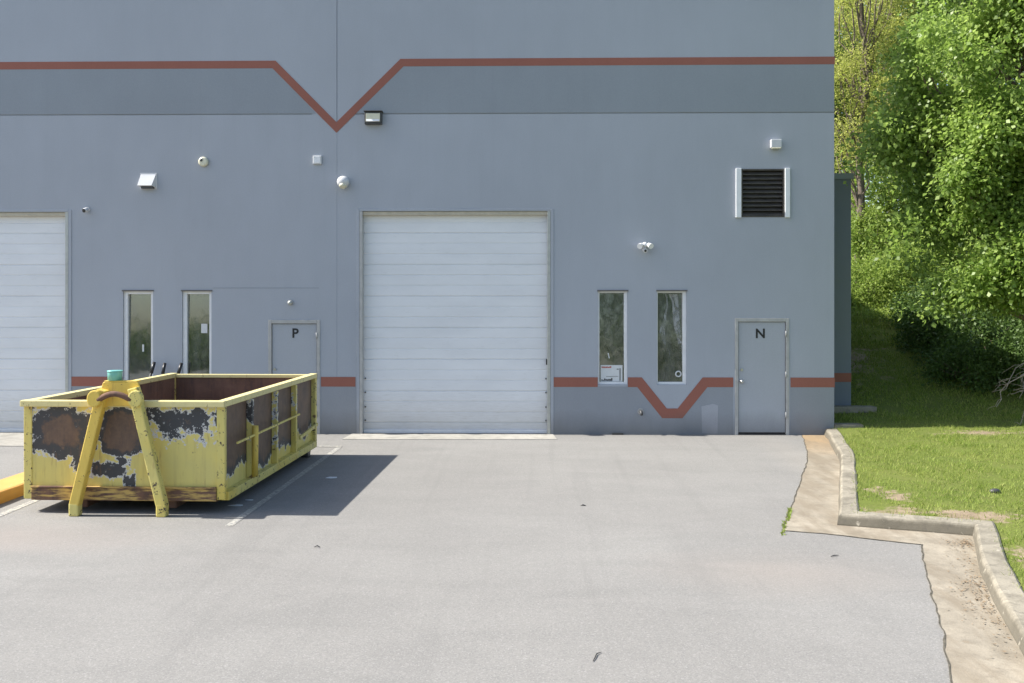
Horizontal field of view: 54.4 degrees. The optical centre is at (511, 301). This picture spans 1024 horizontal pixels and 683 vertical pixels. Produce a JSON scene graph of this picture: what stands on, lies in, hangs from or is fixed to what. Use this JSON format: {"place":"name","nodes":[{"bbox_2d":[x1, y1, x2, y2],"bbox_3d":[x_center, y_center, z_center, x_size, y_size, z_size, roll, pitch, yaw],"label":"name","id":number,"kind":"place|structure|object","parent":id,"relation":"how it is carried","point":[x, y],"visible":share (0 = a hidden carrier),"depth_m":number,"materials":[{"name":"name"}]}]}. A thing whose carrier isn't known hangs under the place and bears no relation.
{"place":"outdoors","nodes":[
{"label":"outdoors","id":0,"kind":"place"},
{"bbox_2d":[0,432,950,682],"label":"parking lot","id":1,"kind":"structure","parent":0,"point":[668,559],"depth_m":9.18,"materials":[{"name":"grey asphalt"}]},
{"bbox_2d":[0,472,23,503],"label":"yellow curb","id":2,"kind":"structure","parent":1,"relation":"on","point":[11,487],"depth_m":12.96,"materials":[{"name":"paint"}]},
{"bbox_2d":[0,433,23,445],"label":"concrete apron","id":3,"kind":"object","parent":1,"relation":"on","point":[11,439],"depth_m":18.30,"materials":[{"name":"concrete"}]},
{"bbox_2d":[0,500,38,515],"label":"parking line","id":4,"kind":"object","parent":1,"relation":"on","point":[16,508],"depth_m":12.29,"materials":[{"name":"white paint"}]},
{"bbox_2d":[149,362,155,376],"bbox_3d":[-6.970,1.846,18.860,0.063,1.406,0.597,0,0,23],"label":"leaning pole","id":5,"kind":"object","parent":1,"relation":"on","point":[152,368],"visible":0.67,"depth_m":19.04,"materials":[{"name":"brown metal"}]},
{"bbox_2d":[161,363,166,374],"bbox_3d":[-6.714,1.855,18.856,0.062,1.386,0.567,0,0,12],"label":"leaning pole","id":6,"kind":"object","parent":1,"relation":"on","point":[163,368],"visible":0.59,"depth_m":19.04,"materials":[{"name":"brown metal"}]},
{"bbox_2d":[20,373,317,516],"bbox_3d":[-4.706,1.740,14.136,2.904,1.600,4.929,0,0,2],"label":"roll off container","id":7,"kind":"object","parent":1,"relation":"on","point":[175,440],"visible":1,"depth_m":11.99,"materials":[{"name":"yellow metal"}]},
{"bbox_2d":[107,370,122,380],"bbox_3d":[-4.766,0.880,11.951,0.179,0.118,0.179,0,0,1],"label":"teal cup","id":8,"kind":"object","parent":7,"relation":"on","point":[114,375],"visible":1,"depth_m":11.88,"materials":[{"name":"plastic"}]},
{"bbox_2d":[177,363,182,373],"bbox_3d":[-6.474,1.855,18.852,0.062,1.388,0.622,0,0,29],"label":"leaning pole","id":9,"kind":"object","parent":1,"relation":"on","point":[179,368],"visible":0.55,"depth_m":19.04,"materials":[{"name":"brown metal"}]},
{"bbox_2d":[225,447,340,525],"bbox_3d":[-3.115,2.536,14.334,0.092,0.001,6.094,0,0,2],"label":"parking line","id":10,"kind":"object","parent":1,"relation":"on","point":[263,501],"visible":1,"depth_m":13.39,"materials":[{"name":"white paint"}]},
{"bbox_2d":[342,434,556,439],"bbox_3d":[-1.144,2.535,18.732,3.962,0.009,0.779,0,0,1],"label":"concrete apron","id":11,"kind":"object","parent":1,"relation":"on","point":[451,437],"depth_m":18.60,"materials":[{"name":"concrete"}]},
{"bbox_2d":[782,437,951,682],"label":"pavement joint","id":12,"kind":"object","parent":1,"relation":"on","point":[944,641],"visible":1,"depth_m":8.92,"materials":[{"name":"soil"}]},
{"bbox_2d":[785,435,1023,682],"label":"gutter","id":13,"kind":"object","parent":1,"relation":"on","point":[970,648],"visible":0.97,"depth_m":9.19,"materials":[{"name":"concrete"}]},
{"bbox_2d":[780,507,791,535],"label":"weeds","id":14,"kind":"object","parent":13,"relation":"on","point":[788,518],"visible":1,"depth_m":11.53,"materials":[{"name":"green plant"}]},
{"bbox_2d":[936,538,1014,656],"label":"leaf litter","id":15,"kind":"object","parent":13,"relation":"on","point":[975,589],"visible":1,"depth_m":8.74,"materials":[{"name":"brown plant"}]},
{"bbox_2d":[824,428,1023,655],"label":"curb","id":16,"kind":"structure","parent":1,"relation":"on","point":[1005,592],"depth_m":10.86,"materials":[{"name":"concrete"}]},
{"bbox_2d":[834,218,1023,595],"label":"lawn","id":17,"kind":"structure","parent":0,"point":[884,507],"depth_m":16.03,"materials":[{"name":"plant"}]},
{"bbox_2d":[834,423,862,427],"bbox_3d":[6.430,2.415,19.131,0.540,0.150,0.320,0,0,1],"label":"concrete ledge","id":18,"kind":"object","parent":17,"relation":"on","point":[846,425],"visible":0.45,"depth_m":18.97,"materials":[{"name":"grey concrete"}]},
{"bbox_2d":[834,405,876,412],"bbox_3d":[6.738,2.167,20.034,1.104,0.145,0.297,0,0,1],"label":"concrete ledge","id":19,"kind":"object","parent":17,"relation":"on","point":[851,408],"visible":0.51,"depth_m":19.89,"materials":[{"name":"grey concrete"}]},
{"bbox_2d":[834,0,893,218],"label":"slender tree","id":20,"kind":"object","parent":17,"relation":"on","point":[855,41],"depth_m":42.88,"materials":[{"name":"green plant"}]},
{"bbox_2d":[834,1,903,196],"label":"tree","id":21,"kind":"object","parent":17,"relation":"on","point":[842,113],"visible":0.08,"depth_m":37.95,"materials":[{"name":"green plant"}]},
{"bbox_2d":[837,153,918,256],"bbox_3d":[12.923,-3.233,34.944,3.948,4.232,3.216,0,0,22],"label":"shrub","id":22,"kind":"object","parent":17,"relation":"on","point":[875,193],"visible":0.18,"depth_m":34.54,"materials":[{"name":"green plant"}]},
{"bbox_2d":[851,247,907,309],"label":"shrub","id":23,"kind":"object","parent":17,"relation":"on","point":[857,289],"visible":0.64,"depth_m":27.86,"materials":[{"name":"green plant"}]},
{"bbox_2d":[851,197,924,275],"bbox_3d":[11.640,-1.867,31.238,3.295,2.958,2.979,0,0,-32],"label":"shrub","id":24,"kind":"object","parent":17,"relation":"on","point":[858,240],"visible":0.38,"depth_m":31.13,"materials":[{"name":"green plant"}]},
{"bbox_2d":[834,0,953,225],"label":"slender tree","id":25,"kind":"object","parent":17,"relation":"on","point":[867,17],"visible":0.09,"depth_m":36.60,"materials":[{"name":"green plant"}]},
{"bbox_2d":[834,0,956,264],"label":"slender tree","id":26,"kind":"object","parent":17,"relation":"on","point":[864,64],"visible":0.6,"depth_m":31.66,"materials":[{"name":"green plant"}]},
{"bbox_2d":[852,235,951,303],"bbox_3d":[11.215,-0.719,28.471,3.105,2.440,2.745,0,0,1],"label":"shrub","id":27,"kind":"object","parent":17,"relation":"on","point":[909,276],"visible":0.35,"depth_m":28.22,"materials":[{"name":"green plant"}]},
{"bbox_2d":[834,0,969,204],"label":"tree","id":28,"kind":"object","parent":17,"relation":"on","point":[893,41],"depth_m":45.40,"materials":[{"name":"green plant"}]},
{"bbox_2d":[851,251,992,319],"bbox_3d":[12.146,-0.549,30.072,7.875,2.454,8.683,0,0,1],"label":"ground cover","id":29,"kind":"object","parent":17,"relation":"on","point":[873,312],"visible":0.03,"depth_m":26.91,"materials":[{"name":"green plant"}]},
{"bbox_2d":[872,176,975,252],"bbox_3d":[14.754,-3.378,35.689,4.464,4.469,3.087,0,0,-12],"label":"shrub","id":30,"kind":"object","parent":17,"relation":"on","point":[908,203],"visible":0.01,"depth_m":35.46,"materials":[{"name":"green plant"}]},
{"bbox_2d":[835,0,1023,329],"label":"leafy tree","id":31,"kind":"object","parent":17,"relation":"on","point":[972,141],"visible":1,"depth_m":18.60,"materials":[{"name":"green plant"}]},
{"bbox_2d":[841,0,1022,261],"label":"tree","id":32,"kind":"object","parent":17,"relation":"on","point":[884,170],"visible":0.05,"depth_m":33.17,"materials":[{"name":"green plant"}]},
{"bbox_2d":[868,273,1000,334],"bbox_3d":[11.002,0.199,25.598,3.116,1.964,2.517,0,0,-12],"label":"shrub","id":33,"kind":"object","parent":17,"relation":"on","point":[914,296],"visible":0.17,"depth_m":25.56,"materials":[{"name":"green plant"}]},
{"bbox_2d":[883,300,986,359],"bbox_3d":[10.158,0.755,23.993,2.488,1.706,2.522,0,0,32],"label":"shrub","id":34,"kind":"object","parent":17,"relation":"on","point":[905,324],"visible":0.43,"depth_m":23.78,"materials":[{"name":"green plant"}]},
{"bbox_2d":[898,216,994,285],"bbox_3d":[13.161,-1.485,29.957,4.131,2.798,3.164,0,0,1],"label":"shrub","id":35,"kind":"object","parent":17,"relation":"on","point":[954,257],"visible":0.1,"depth_m":29.41,"materials":[{"name":"green plant"}]},
{"bbox_2d":[892,286,1023,369],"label":"shrub","id":36,"kind":"object","parent":17,"relation":"on","point":[1004,326],"visible":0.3,"depth_m":22.91,"materials":[{"name":"green plant"}]},
{"bbox_2d":[902,320,1023,393],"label":"shrub","id":37,"kind":"object","parent":17,"relation":"on","point":[953,358],"visible":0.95,"depth_m":21.35,"materials":[{"name":"green plant"}]},
{"bbox_2d":[927,2,1022,242],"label":"tree","id":38,"kind":"object","parent":17,"relation":"on","point":[984,77],"depth_m":29.61,"materials":[{"name":"green plant"}]},
{"bbox_2d":[989,488,1000,492],"bbox_3d":[6.129,2.400,12.628,0.140,0.072,0.094,0,0,1],"label":"stone","id":39,"kind":"object","parent":17,"relation":"on","point":[993,490],"visible":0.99,"depth_m":12.60,"materials":[{"name":"grey stone"}]},
{"bbox_2d":[975,253,1023,345],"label":"shrub","id":40,"kind":"object","parent":17,"relation":"on","point":[1002,323],"visible":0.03,"depth_m":24.15,"materials":[{"name":"green plant"}]},
{"bbox_2d":[988,311,1023,394],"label":"shrub","id":41,"kind":"object","parent":17,"relation":"on","point":[1020,348],"visible":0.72,"depth_m":21.11,"materials":[{"name":"green plant"}]},
{"bbox_2d":[988,363,1023,424],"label":"dead branch","id":42,"kind":"object","parent":17,"relation":"on","point":[1014,384],"visible":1,"depth_m":19.15,"materials":[{"name":"brown wood"}]},
{"bbox_2d":[834,2,1023,218],"label":"sky","id":43,"kind":"structure","parent":0,"point":[864,2],"materials":[{"name":"white"}]},
{"label":"ground","id":44,"kind":"structure","parent":0,"visible":0},
{"bbox_2d":[0,0,853,434],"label":"industrial building","id":45,"kind":"structure","parent":44,"relation":"on","point":[460,254],"depth_m":19.16,"materials":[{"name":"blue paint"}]},
{"bbox_2d":[0,209,71,431],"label":"roll up door","id":46,"kind":"structure","parent":45,"relation":"in","point":[36,244],"depth_m":19.40,"materials":[{"name":"white metal"}]},
{"bbox_2d":[82,207,89,212],"bbox_3d":[-8.207,-1.777,19.169,0.101,0.123,0.153,0,0,1],"label":"bullet camera","id":47,"kind":"object","parent":45,"relation":"attached to","point":[85,209],"visible":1,"depth_m":19.13,"materials":[{"name":"white plastic"}]},
{"bbox_2d":[122,290,153,379],"bbox_3d":[-7.223,0.676,19.290,0.613,1.816,0.167,0,0,1],"label":"window","id":48,"kind":"structure","parent":45,"relation":"in","point":[127,293],"depth_m":19.27,"materials":[{"name":"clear glass"}]},
{"bbox_2d":[137,173,156,188],"bbox_3d":[-7.018,-2.334,19.155,0.335,0.315,0.139,0,0,1],"label":"vent hood","id":49,"kind":"object","parent":45,"relation":"attached to","point":[147,181],"visible":1,"depth_m":19.15,"materials":[{"name":"white plastic"}]},
{"bbox_2d":[181,290,211,373],"bbox_3d":[-6.082,0.675,19.271,0.602,1.814,0.167,0,0,1],"label":"window","id":50,"kind":"structure","parent":45,"relation":"in","point":[186,293],"depth_m":19.25,"materials":[{"name":"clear glass"}]},
{"bbox_2d":[198,157,208,166],"bbox_3d":[-5.943,-2.701,19.164,0.188,0.188,0.084,0,0,1],"label":"round sensor","id":51,"kind":"object","parent":45,"relation":"attached to","point":[203,161],"visible":1,"depth_m":19.14,"materials":[{"name":"white plastic"}]},
{"bbox_2d":[268,320,319,433],"bbox_3d":[-4.195,1.443,19.173,0.996,2.195,0.166,0,0,1],"label":"door","id":52,"kind":"structure","parent":45,"relation":"in","point":[293,345],"depth_m":19.19,"materials":[{"name":"grey paint"}]},
{"bbox_2d":[313,155,321,163],"bbox_3d":[-3.745,-2.734,19.138,0.170,0.170,0.059,0,0,1],"label":"junction box","id":53,"kind":"object","parent":45,"relation":"attached to","point":[317,159],"visible":1,"depth_m":19.11,"materials":[{"name":"white plastic"}]},
{"bbox_2d":[337,176,348,188],"bbox_3d":[-3.235,-2.292,19.069,0.240,0.248,0.204,0,0,1],"label":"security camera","id":54,"kind":"object","parent":45,"relation":"attached to","point":[342,182],"visible":1,"depth_m":19.00,"materials":[{"name":"white plastic"}]},
{"bbox_2d":[363,110,382,124],"bbox_3d":[-2.656,-3.530,19.064,0.360,0.250,0.169,0,0,1],"label":"flood light","id":55,"kind":"object","parent":45,"relation":"attached to","point":[372,117],"visible":1,"depth_m":19.01,"materials":[{"name":"brown metal"}]},
{"bbox_2d":[357,208,553,434],"bbox_3d":[-1.092,0.372,19.187,3.783,4.336,0.155,0,0,1],"label":"roll up door","id":56,"kind":"structure","parent":45,"relation":"in","point":[455,302],"depth_m":19.25,"materials":[{"name":"white metal"}]},
{"bbox_2d":[597,290,627,383],"bbox_3d":[1.931,0.676,19.137,0.594,1.814,0.180,0,0,1],"label":"window","id":57,"kind":"structure","parent":45,"relation":"in","point":[610,374],"depth_m":19.11,"materials":[{"name":"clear glass"}]},
{"bbox_2d":[637,408,643,415],"bbox_3d":[2.459,2.099,18.995,0.119,0.133,0.131,0,0,1],"label":"hose faucet","id":58,"kind":"object","parent":45,"relation":"attached to","point":[640,411],"visible":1,"depth_m":19.05,"materials":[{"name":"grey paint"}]},
{"bbox_2d":[637,242,653,252],"bbox_3d":[2.534,-1.040,18.965,0.317,0.213,0.186,0,0,1],"label":"twin light camera","id":59,"kind":"object","parent":45,"relation":"attached to","point":[644,245],"visible":1,"depth_m":18.91,"materials":[{"name":"white plastic"}]},
{"bbox_2d":[656,290,686,384],"bbox_3d":[3.058,0.676,19.121,0.593,1.814,0.187,0,0,1],"label":"window","id":60,"kind":"structure","parent":45,"relation":"in","point":[683,364],"depth_m":19.09,"materials":[{"name":"grey glass"}]},
{"bbox_2d":[735,318,788,434],"bbox_3d":[4.776,1.424,19.017,1.027,2.233,0.166,0,0,1],"label":"door","id":61,"kind":"structure","parent":45,"relation":"in","point":[761,344],"depth_m":19.03,"materials":[{"name":"grey paint"}]},
{"bbox_2d":[770,139,781,148],"bbox_3d":[5.022,-3.003,18.951,0.200,0.180,0.127,0,0,1],"label":"wall light","id":62,"kind":"object","parent":45,"relation":"attached to","point":[775,143],"visible":1,"depth_m":18.89,"materials":[{"name":"white plastic"}]}
]}

